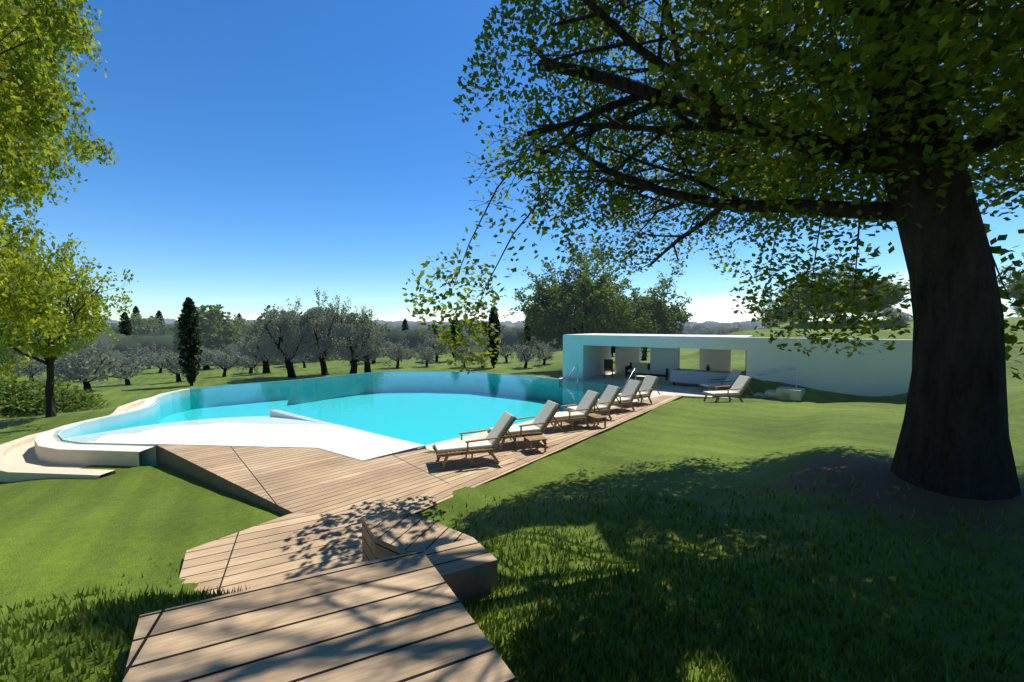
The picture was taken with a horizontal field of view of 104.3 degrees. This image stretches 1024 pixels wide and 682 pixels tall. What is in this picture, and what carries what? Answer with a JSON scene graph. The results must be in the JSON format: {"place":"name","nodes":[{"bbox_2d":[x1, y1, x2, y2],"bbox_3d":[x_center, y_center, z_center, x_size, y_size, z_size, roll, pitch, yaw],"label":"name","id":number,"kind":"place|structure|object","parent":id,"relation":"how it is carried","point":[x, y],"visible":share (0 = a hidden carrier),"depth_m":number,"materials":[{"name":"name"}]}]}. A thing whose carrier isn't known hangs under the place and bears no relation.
{"place":"outdoors","nodes":[
{"label":"outdoors","id":0,"kind":"place"},
{"bbox_2d":[0,275,22,386],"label":"tree","id":1,"kind":"object","parent":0,"point":[9,377],"depth_m":19.55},
{"bbox_2d":[0,0,118,379],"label":"tree","id":2,"kind":"object","parent":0,"point":[23,105],"depth_m":6.60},
{"bbox_2d":[86,338,122,358],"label":"olive tree","id":3,"kind":"object","parent":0,"point":[104,346],"depth_m":52.43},
{"bbox_2d":[219,341,248,364],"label":"olive tree","id":4,"kind":"object","parent":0,"point":[233,347],"depth_m":63.74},
{"bbox_2d":[63,400,423,460],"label":"beach","id":5,"kind":"structure","parent":0,"point":[251,424],"depth_m":11.04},
{"bbox_2d":[233,314,280,319],"bbox_3d":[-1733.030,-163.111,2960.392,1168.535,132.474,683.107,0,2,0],"label":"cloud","id":6,"kind":"structure","parent":0,"point":[249,317],"depth_m":2874.28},
{"bbox_2d":[405,312,519,321],"bbox_3d":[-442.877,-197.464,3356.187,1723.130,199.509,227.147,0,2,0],"label":"hill","id":7,"kind":"structure","parent":0,"point":[446,319],"depth_m":3345.04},
{"bbox_2d":[0,317,1023,681],"bbox_3d":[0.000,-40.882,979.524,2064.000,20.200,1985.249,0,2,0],"label":"terrain","id":8,"kind":"structure","parent":0,"point":[84,535],"depth_m":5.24,"materials":[{"name":"green plant"}]},
{"bbox_2d":[0,369,45,411],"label":"bush leaves","id":9,"kind":"object","parent":8,"relation":"on","point":[7,389],"visible":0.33,"depth_m":21.78,"materials":[{"name":"green plant"}]},
{"bbox_2d":[8,355,55,383],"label":"olive","id":10,"kind":"object","parent":8,"relation":"on","point":[24,371],"depth_m":37.85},
{"bbox_2d":[0,378,92,412],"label":"bush leaves","id":11,"kind":"object","parent":8,"relation":"on","point":[29,383],"visible":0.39,"depth_m":21.86,"materials":[{"name":"green plant"}]},
{"bbox_2d":[0,470,99,481],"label":"kerb","id":12,"kind":"object","parent":8,"relation":"on","point":[10,476],"visible":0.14,"depth_m":8.89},
{"bbox_2d":[0,398,146,474],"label":"kerb top","id":13,"kind":"structure","parent":12,"relation":"on","point":[6,466],"depth_m":9.16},
{"bbox_2d":[0,387,110,416],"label":"bush leaves","id":14,"kind":"object","parent":8,"relation":"on","point":[69,399],"visible":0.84,"depth_m":20.91,"materials":[{"name":"green plant"}]},
{"bbox_2d":[0,228,137,417],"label":"tree","id":15,"kind":"object","parent":8,"relation":"on","point":[73,289],"depth_m":16.74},
{"bbox_2d":[55,352,90,378],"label":"olive","id":16,"kind":"object","parent":8,"relation":"on","point":[65,355],"depth_m":40.67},
{"bbox_2d":[4,404,141,468],"bbox_3d":[-8.070,2.644,19.376,12.262,0.001,20.348,2,3,42],"label":"gutter","id":17,"kind":"object","parent":8,"relation":"on","point":[24,455],"visible":0.14,"depth_m":10.13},
{"bbox_2d":[2,401,144,473],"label":"kerb","id":18,"kind":"structure","parent":8,"relation":"on","point":[14,446],"depth_m":11.26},
{"bbox_2d":[54,343,122,391],"bbox_3d":[-29.533,1.913,27.792,3.139,3.656,3.705,0,2,0],"label":"olive","id":19,"kind":"object","parent":8,"relation":"on","point":[75,372],"depth_m":27.21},
{"bbox_2d":[100,349,128,362],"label":"olive tree","id":20,"kind":"object","parent":8,"relation":"on","point":[117,351],"depth_m":64.30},
{"bbox_2d":[98,350,146,384],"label":"olive","id":21,"kind":"object","parent":8,"relation":"on","point":[134,364],"depth_m":37.01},
{"bbox_2d":[118,312,132,335],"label":"cypress","id":22,"kind":"object","parent":8,"relation":"on","point":[122,328],"depth_m":83.74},
{"bbox_2d":[130,306,140,323],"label":"cypress","id":23,"kind":"object","parent":8,"relation":"on","point":[135,309],"visible":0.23,"depth_m":141.25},
{"bbox_2d":[108,312,164,334],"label":"dark tree leaves","id":24,"kind":"object","parent":8,"relation":"on","point":[141,321],"visible":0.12,"depth_m":88.36,"materials":[{"name":"green plant"}]},
{"bbox_2d":[123,341,167,368],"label":"olive tree","id":25,"kind":"object","parent":8,"relation":"on","point":[145,354],"depth_m":50.83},
{"bbox_2d":[130,323,169,334],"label":"dark tree leaves","id":26,"kind":"object","parent":8,"relation":"on","point":[153,329],"visible":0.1,"depth_m":87.62,"materials":[{"name":"green plant"}]},
{"bbox_2d":[137,348,167,364],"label":"olive tree","id":27,"kind":"object","parent":8,"relation":"on","point":[156,353],"depth_m":61.20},
{"bbox_2d":[144,350,170,372],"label":"olive","id":28,"kind":"object","parent":8,"relation":"on","point":[154,360],"depth_m":45.92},
{"bbox_2d":[155,310,164,323],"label":"cypress","id":29,"kind":"object","parent":8,"relation":"on","point":[158,314],"visible":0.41,"depth_m":147.45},
{"bbox_2d":[154,347,202,381],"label":"olive","id":30,"kind":"object","parent":8,"relation":"on","point":[172,357],"depth_m":33.34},
{"bbox_2d":[162,313,216,331],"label":"dark tree leaves","id":31,"kind":"object","parent":8,"relation":"on","point":[173,328],"visible":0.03,"depth_m":84.24,"materials":[{"name":"green plant"}]},
{"bbox_2d":[177,297,203,385],"bbox_3d":[-25.264,0.129,31.270,1.702,7.213,1.729,0,2,0],"label":"cypress","id":32,"kind":"object","parent":8,"relation":"on","point":[187,315],"depth_m":31.04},
{"bbox_2d":[195,352,217,369],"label":"olive","id":33,"kind":"object","parent":8,"relation":"on","point":[203,359],"depth_m":49.54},
{"bbox_2d":[171,304,242,365],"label":"dark tree leaves","id":34,"kind":"object","parent":8,"relation":"on","point":[211,335],"visible":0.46,"depth_m":64.94,"materials":[{"name":"green plant"}]},
{"bbox_2d":[195,345,229,368],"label":"olive tree","id":35,"kind":"object","parent":8,"relation":"on","point":[214,352],"depth_m":50.37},
{"bbox_2d":[205,350,239,376],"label":"olive","id":36,"kind":"object","parent":8,"relation":"on","point":[223,360],"depth_m":42.69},
{"bbox_2d":[231,314,253,332],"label":"dark tree leaves","id":37,"kind":"object","parent":8,"relation":"on","point":[243,327],"visible":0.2,"depth_m":121.82,"materials":[{"name":"green plant"}]},
{"bbox_2d":[234,352,262,372],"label":"olive","id":38,"kind":"object","parent":8,"relation":"on","point":[242,364],"depth_m":45.72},
{"bbox_2d":[245,329,286,372],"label":"olive tree","id":39,"kind":"object","parent":8,"relation":"on","point":[253,343],"depth_m":39.46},
{"bbox_2d":[179,512,362,593],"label":"deck","id":40,"kind":"structure","parent":8,"relation":"on","point":[289,546],"depth_m":5.25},
{"bbox_2d":[237,305,306,365],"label":"dark tree leaves","id":41,"kind":"object","parent":8,"relation":"on","point":[273,361],"visible":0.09,"depth_m":65.99,"materials":[{"name":"green plant"}]},
{"bbox_2d":[250,296,322,377],"bbox_3d":[-20.542,-0.320,36.603,6.552,7.916,6.756,0,2,0],"label":"olive tree","id":42,"kind":"object","parent":8,"relation":"on","point":[290,332],"depth_m":35.29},
{"bbox_2d":[293,352,311,367],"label":"olive tree","id":43,"kind":"object","parent":8,"relation":"on","point":[300,358],"depth_m":50.56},
{"bbox_2d":[293,311,337,362],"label":"dark tree leaves","id":44,"kind":"object","parent":8,"relation":"on","point":[326,358],"visible":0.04,"depth_m":71.69,"materials":[{"name":"green plant"}]},
{"bbox_2d":[122,551,518,681],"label":"deck","id":45,"kind":"structure","parent":8,"relation":"on","point":[407,617],"depth_m":2.19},
{"bbox_2d":[295,287,350,375],"bbox_3d":[-17.136,-0.750,37.661,6.219,8.632,6.642,2,3,37],"label":"olive tree","id":46,"kind":"object","parent":8,"relation":"on","point":[317,315],"depth_m":36.40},
{"bbox_2d":[58,371,622,465],"bbox_3d":[-5.744,2.977,17.454,18.692,1.350,15.892,-2,3,-44],"label":"pool basin","id":47,"kind":"object","parent":8,"relation":"on","point":[424,408],"visible":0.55,"depth_m":21.01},
{"bbox_2d":[35,372,556,451],"bbox_3d":[-7.866,2.276,19.273,11.473,0.025,19.347,2,3,43],"label":"rim","id":48,"kind":"object","parent":47,"relation":"on","point":[51,439],"visible":0.89,"depth_m":10.22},
{"bbox_2d":[34,372,557,465],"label":"low wall","id":49,"kind":"structure","parent":47,"relation":"on","point":[87,457],"depth_m":9.73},
{"bbox_2d":[270,409,424,460],"bbox_3d":[-5.380,3.206,12.049,7.679,1.325,0.220,2,3,35],"label":"divider","id":50,"kind":"object","parent":47,"relation":"on","point":[279,413],"visible":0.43,"depth_m":13.18,"materials":[{"name":"beige"}]},
{"bbox_2d":[334,348,350,363],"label":"olive tree","id":51,"kind":"object","parent":8,"relation":"on","point":[342,358],"depth_m":63.32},
{"bbox_2d":[319,295,380,373],"bbox_3d":[-14.454,-0.325,35.501,6.404,7.558,6.158,0,2,0],"label":"olive tree","id":52,"kind":"object","parent":8,"relation":"on","point":[348,327],"depth_m":35.16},
{"bbox_2d":[348,321,387,372],"bbox_3d":[-14.038,0.656,38.125,4.476,5.424,4.549,0,2,0],"label":"olive tree","id":53,"kind":"object","parent":8,"relation":"on","point":[377,349],"depth_m":37.96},
{"bbox_2d":[360,323,392,332],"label":"dark tree leaves","id":54,"kind":"object","parent":8,"relation":"on","point":[385,328],"visible":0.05,"depth_m":94.68,"materials":[{"name":"green plant"}]},
{"bbox_2d":[378,339,412,367],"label":"olive","id":55,"kind":"object","parent":8,"relation":"on","point":[402,349],"depth_m":42.95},
{"bbox_2d":[401,319,408,330],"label":"cypress","id":56,"kind":"object","parent":8,"relation":"on","point":[405,326],"visible":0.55,"depth_m":120.53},
{"bbox_2d":[397,346,418,359],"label":"olive tree","id":57,"kind":"object","parent":8,"relation":"on","point":[412,353],"depth_m":64.72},
{"bbox_2d":[362,513,471,561],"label":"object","id":58,"kind":"object","parent":8,"relation":"on","point":[383,536],"visible":0.5,"depth_m":4.65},
{"bbox_2d":[156,395,682,560],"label":"deck","id":59,"kind":"structure","parent":8,"relation":"on","point":[284,481],"depth_m":8.22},
{"bbox_2d":[432,412,519,469],"bbox_3d":[-0.790,2.159,8.779,1.840,1.001,0.750,-1,2,-18],"label":"lounger frame","id":60,"kind":"object","parent":59,"relation":"on","point":[490,451],"visible":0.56,"depth_m":8.50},
{"bbox_2d":[434,411,513,452],"bbox_3d":[-0.835,1.971,8.756,1.686,0.667,0.540,-1,2,-18],"label":"lounger cushion","id":61,"kind":"object","parent":60,"relation":"on","point":[502,424],"visible":0.87,"depth_m":8.69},
{"bbox_2d":[487,404,562,450],"bbox_3d":[0.347,2.107,10.088,1.840,1.001,0.750,-1,2,-21],"label":"lounger frame","id":62,"kind":"object","parent":59,"relation":"on","point":[520,434],"visible":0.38,"depth_m":9.86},
{"bbox_2d":[489,400,557,434],"bbox_3d":[0.303,1.918,10.063,1.686,0.667,0.540,-1,2,-21],"label":"lounger cushion","id":63,"kind":"object","parent":62,"relation":"on","point":[546,411],"visible":0.78,"depth_m":10.08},
{"bbox_2d":[523,434,546,453],"bbox_3d":[0.548,2.457,9.523,0.450,0.312,0.442,-1,2,-20],"label":"side table","id":64,"kind":"object","parent":59,"relation":"on","point":[530,439],"visible":1,"depth_m":9.42,"materials":[{"name":"brown wood"}]},
{"bbox_2d":[396,395,682,513],"bbox_3d":[2.663,2.776,11.787,0.500,0.506,13.811,2,3,40],"label":"deck border","id":65,"kind":"object","parent":59,"relation":"on","point":[420,503],"visible":0.43,"depth_m":8.37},
{"bbox_2d":[425,391,661,450],"bbox_3d":[2.359,2.600,13.690,12.011,0.304,0.747,-2,3,-43],"label":"coping","id":66,"kind":"object","parent":59,"relation":"on","point":[480,435],"visible":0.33,"depth_m":10.81,"materials":[{"name":"stone"}]},
{"bbox_2d":[551,393,601,432],"bbox_3d":[1.746,2.042,11.709,1.840,1.001,0.750,-1,3,-23],"label":"lounger frame","id":67,"kind":"object","parent":59,"relation":"on","point":[575,419],"visible":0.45,"depth_m":11.47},
{"bbox_2d":[552,390,598,419],"bbox_3d":[1.702,1.853,11.683,1.686,0.667,0.540,-1,3,-23],"label":"lounger cushion","id":68,"kind":"object","parent":67,"relation":"on","point":[588,398],"visible":0.66,"depth_m":11.75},
{"bbox_2d":[565,388,622,423],"bbox_3d":[2.645,2.001,12.730,1.840,1.001,0.750,-1,3,-26],"label":"lounger frame","id":69,"kind":"object","parent":59,"relation":"on","point":[605,410],"visible":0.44,"depth_m":12.57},
{"bbox_2d":[567,385,618,409],"bbox_3d":[2.602,1.812,12.702,1.686,0.667,0.540,-1,3,-26],"label":"lounger cushion","id":70,"kind":"object","parent":69,"relation":"on","point":[610,392],"visible":0.8,"depth_m":12.82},
{"bbox_2d":[586,414,606,428],"bbox_3d":[2.482,2.369,11.736,0.450,0.312,0.442,-1,2,-20],"label":"side table","id":71,"kind":"object","parent":59,"relation":"on","point":[593,417],"visible":0.91,"depth_m":11.63,"materials":[{"name":"brown wood"}]},
{"bbox_2d":[596,382,643,411],"bbox_3d":[3.769,1.949,14.020,1.840,1.001,0.750,-1,3,-28],"label":"lounger frame","id":72,"kind":"object","parent":59,"relation":"on","point":[627,402],"visible":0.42,"depth_m":13.85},
{"bbox_2d":[597,379,640,402],"bbox_3d":[3.727,1.760,13.990,1.686,0.667,0.540,-1,3,-28],"label":"lounger cushion","id":73,"kind":"object","parent":72,"relation":"on","point":[631,387],"visible":0.59,"depth_m":14.17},
{"bbox_2d":[617,377,659,406],"bbox_3d":[4.808,1.901,15.207,1.840,1.001,0.750,-1,3,-31],"label":"lounger frame","id":74,"kind":"object","parent":59,"relation":"on","point":[643,396],"visible":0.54,"depth_m":15.04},
{"bbox_2d":[618,375,656,396],"bbox_3d":[4.768,1.713,15.175,1.686,0.667,0.540,-1,3,-31],"label":"lounger cushion","id":75,"kind":"object","parent":74,"relation":"on","point":[648,382],"visible":0.66,"depth_m":15.38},
{"bbox_2d":[414,340,440,366],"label":"olive","id":76,"kind":"object","parent":8,"relation":"on","point":[431,350],"depth_m":44.91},
{"bbox_2d":[420,331,451,361],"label":"olive tree","id":77,"kind":"object","parent":8,"relation":"on","point":[432,340],"depth_m":50.60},
{"bbox_2d":[449,316,461,360],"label":"cypress","id":78,"kind":"object","parent":8,"relation":"on","point":[452,329],"depth_m":51.97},
{"bbox_2d":[423,537,497,602],"bbox_3d":[-0.637,2.323,3.209,0.961,1.100,0.410,-1,3,-27],"label":"step","id":79,"kind":"object","parent":8,"relation":"on","point":[466,568],"visible":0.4,"depth_m":3.19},
{"bbox_2d":[451,341,476,367],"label":"olive","id":80,"kind":"object","parent":8,"relation":"on","point":[461,348],"depth_m":44.29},
{"bbox_2d":[460,319,478,332],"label":"dark tree leaves","id":81,"kind":"object","parent":8,"relation":"on","point":[465,328],"visible":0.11,"depth_m":109.10,"materials":[{"name":"green plant"}]},
{"bbox_2d":[469,343,491,367],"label":"olive","id":82,"kind":"object","parent":8,"relation":"on","point":[481,350],"depth_m":44.57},
{"bbox_2d":[486,305,501,367],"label":"cypress","id":83,"kind":"object","parent":8,"relation":"on","point":[496,321],"depth_m":44.38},
{"bbox_2d":[499,343,515,361],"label":"olive","id":84,"kind":"object","parent":8,"relation":"on","point":[502,353],"depth_m":49.86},
{"bbox_2d":[0,317,1015,371],"bbox_3d":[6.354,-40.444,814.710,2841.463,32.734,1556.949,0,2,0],"label":"trees","id":85,"kind":"object","parent":8,"relation":"on","point":[396,335],"visible":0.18,"depth_m":91.19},
{"bbox_2d":[513,341,537,367],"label":"olive","id":86,"kind":"object","parent":8,"relation":"on","point":[525,350],"depth_m":44.22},
{"bbox_2d":[524,316,531,345],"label":"cypress","id":87,"kind":"object","parent":8,"relation":"on","point":[528,338],"visible":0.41,"depth_m":89.46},
{"bbox_2d":[531,336,546,349],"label":"olive tree","id":88,"kind":"object","parent":8,"relation":"on","point":[534,345],"depth_m":61.81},
{"bbox_2d":[535,342,556,364],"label":"olive","id":89,"kind":"object","parent":8,"relation":"on","point":[546,355],"depth_m":46.20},
{"bbox_2d":[546,338,562,351],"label":"olive tree","id":90,"kind":"object","parent":8,"relation":"on","point":[550,347],"depth_m":74.30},
{"bbox_2d":[503,228,660,350],"bbox_3d":[6.441,-3.257,36.284,14.437,12.206,15.315,0,2,0],"label":"tree","id":91,"kind":"object","parent":8,"relation":"on","point":[540,320],"depth_m":33.52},
{"bbox_2d":[563,345,610,379],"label":"wall","id":92,"kind":"structure","parent":8,"relation":"on","point":[588,360],"depth_m":22.25,"materials":[{"name":"paint"}]},
{"bbox_2d":[597,263,693,360],"bbox_3d":[12.822,-2.581,42.102,11.412,10.226,10.165,0,2,0],"label":"tree","id":93,"kind":"object","parent":8,"relation":"on","point":[663,312],"depth_m":39.46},
{"bbox_2d":[402,0,1023,500],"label":"oak","id":94,"kind":"object","parent":8,"relation":"on","point":[954,51],"depth_m":4.76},
{"bbox_2d":[714,325,726,334],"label":"olive tree","id":95,"kind":"object","parent":8,"relation":"on","point":[718,330],"depth_m":95.24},
{"bbox_2d":[701,377,753,402],"bbox_3d":[8.402,1.895,15.505,1.840,1.001,0.750,0,2,-12],"label":"lounger frame","id":96,"kind":"object","parent":8,"relation":"on","point":[731,395],"visible":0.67,"depth_m":15.26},
{"bbox_2d":[703,375,750,394],"bbox_3d":[8.356,1.706,15.488,1.686,0.667,0.540,0,2,-12],"label":"lounger cushion","id":97,"kind":"object","parent":96,"relation":"on","point":[741,381],"visible":0.99,"depth_m":15.48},
{"bbox_2d":[721,322,742,334],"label":"olive tree","id":98,"kind":"object","parent":8,"relation":"on","point":[737,329],"depth_m":53.89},
{"bbox_2d":[765,317,793,328],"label":"olive tree","id":99,"kind":"object","parent":8,"relation":"on","point":[768,326],"depth_m":62.20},
{"bbox_2d":[753,294,811,328],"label":"tree","id":100,"kind":"object","parent":8,"relation":"on","point":[766,314],"depth_m":69.03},
{"bbox_2d":[746,337,912,395],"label":"wall","id":101,"kind":"structure","parent":8,"relation":"on","point":[885,372],"depth_m":15.61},
{"bbox_2d":[770,255,910,322],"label":"tree","id":102,"kind":"object","parent":8,"relation":"on","point":[900,297],"depth_m":41.64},
{"bbox_2d":[862,306,897,319],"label":"olive tree","id":103,"kind":"object","parent":8,"relation":"on","point":[882,312],"depth_m":51.46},
{"bbox_2d":[880,309,912,319],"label":"olive tree","id":104,"kind":"object","parent":8,"relation":"on","point":[904,317],"depth_m":63.77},
{"bbox_2d":[998,253,1023,304],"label":"tree","id":105,"kind":"object","parent":8,"relation":"on","point":[1010,288],"depth_m":47.08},
{"bbox_2d":[1010,304,1023,316],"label":"olive tree","id":106,"kind":"object","parent":8,"relation":"on","point":[1016,312],"depth_m":52.16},
{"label":"retaining wall","id":107,"kind":"object","parent":8,"relation":"on","visible":0},
{"bbox_2d":[756,368,796,387],"bbox_3d":[10.987,1.561,16.591,1.445,0.961,0.059,2,3,37],"label":"rail","id":108,"kind":"object","parent":107,"relation":"on","point":[782,370],"visible":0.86,"depth_m":16.37,"materials":[{"name":"silver metal"}]},
{"bbox_2d":[0,0,1023,322],"label":"sky","id":109,"kind":"structure","parent":0,"point":[269,152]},
{"bbox_2d":[559,372,753,398],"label":"terrace","id":110,"kind":"structure","parent":0,"point":[685,390],"depth_m":20.11,"materials":[{"name":"concrete"}]},
{"bbox_2d":[604,359,612,377],"bbox_3d":[5.519,1.575,22.752,0.500,1.025,0.500,0,2,11],"label":"chair","id":111,"kind":"object","parent":110,"relation":"on","point":[608,364],"visible":1,"depth_m":22.94,"materials":[{"name":"brown wood"}]},
{"bbox_2d":[625,362,667,379],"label":"sofa frame","id":112,"kind":"object","parent":110,"relation":"on","point":[628,367],"visible":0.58,"depth_m":22.54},
{"bbox_2d":[628,362,665,374],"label":"sofa cushion","id":113,"kind":"object","parent":112,"relation":"on","point":[641,367],"visible":0.49,"depth_m":22.84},
{"bbox_2d":[563,333,752,349],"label":"pavilion roof","id":114,"kind":"structure","parent":110,"relation":"on","point":[729,342],"depth_m":19.56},
{"bbox_2d":[615,346,640,373],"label":"wall","id":115,"kind":"structure","parent":114,"relation":"attached to","point":[625,356],"depth_m":24.39,"materials":[{"name":"paint"}]},
{"bbox_2d":[650,347,679,379],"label":"wall","id":116,"kind":"structure","parent":114,"relation":"attached to","point":[662,359],"depth_m":21.78,"materials":[{"name":"paint"}]},
{"bbox_2d":[699,349,730,370],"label":"wall","id":117,"kind":"structure","parent":114,"relation":"attached to","point":[717,359],"depth_m":21.56,"materials":[{"name":"paint"}]},
{"bbox_2d":[698,371,742,391],"bbox_3d":[9.264,1.811,17.596,1.840,1.001,0.750,0,2,-12],"label":"lounger frame","id":118,"kind":"object","parent":110,"relation":"on","point":[712,388],"visible":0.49,"depth_m":17.31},
{"bbox_2d":[700,369,741,386],"bbox_3d":[9.218,1.622,17.579,1.686,0.667,0.540,0,2,-12],"label":"lounger cushion","id":119,"kind":"object","parent":118,"relation":"on","point":[733,375],"visible":0.98,"depth_m":17.57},
{"bbox_2d":[754,386,804,400],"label":"steps","id":120,"kind":"structure","parent":110,"relation":"on","point":[788,393],"depth_m":15.71,"materials":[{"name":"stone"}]},
{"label":"table legs","id":121,"kind":"object","parent":110,"relation":"on","visible":0},
{"bbox_2d":[669,368,730,383],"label":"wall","id":122,"kind":"structure","parent":121,"relation":"on","point":[696,376],"depth_m":19.23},
{"bbox_2d":[699,300,850,322],"bbox_3d":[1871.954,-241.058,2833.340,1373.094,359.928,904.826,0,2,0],"label":"cloud","id":123,"kind":"structure","parent":0,"point":[723,311],"depth_m":2997.08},
{"label":"water","id":124,"kind":"structure","parent":0,"visible":0},
{"bbox_2d":[560,364,577,388],"bbox_3d":[2.960,1.845,20.641,1.486,1.189,0.044,-2,3,-43],"label":"rail","id":125,"kind":"object","parent":124,"relation":"in","point":[570,373],"visible":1,"depth_m":20.93,"materials":[{"name":"silver metal"}]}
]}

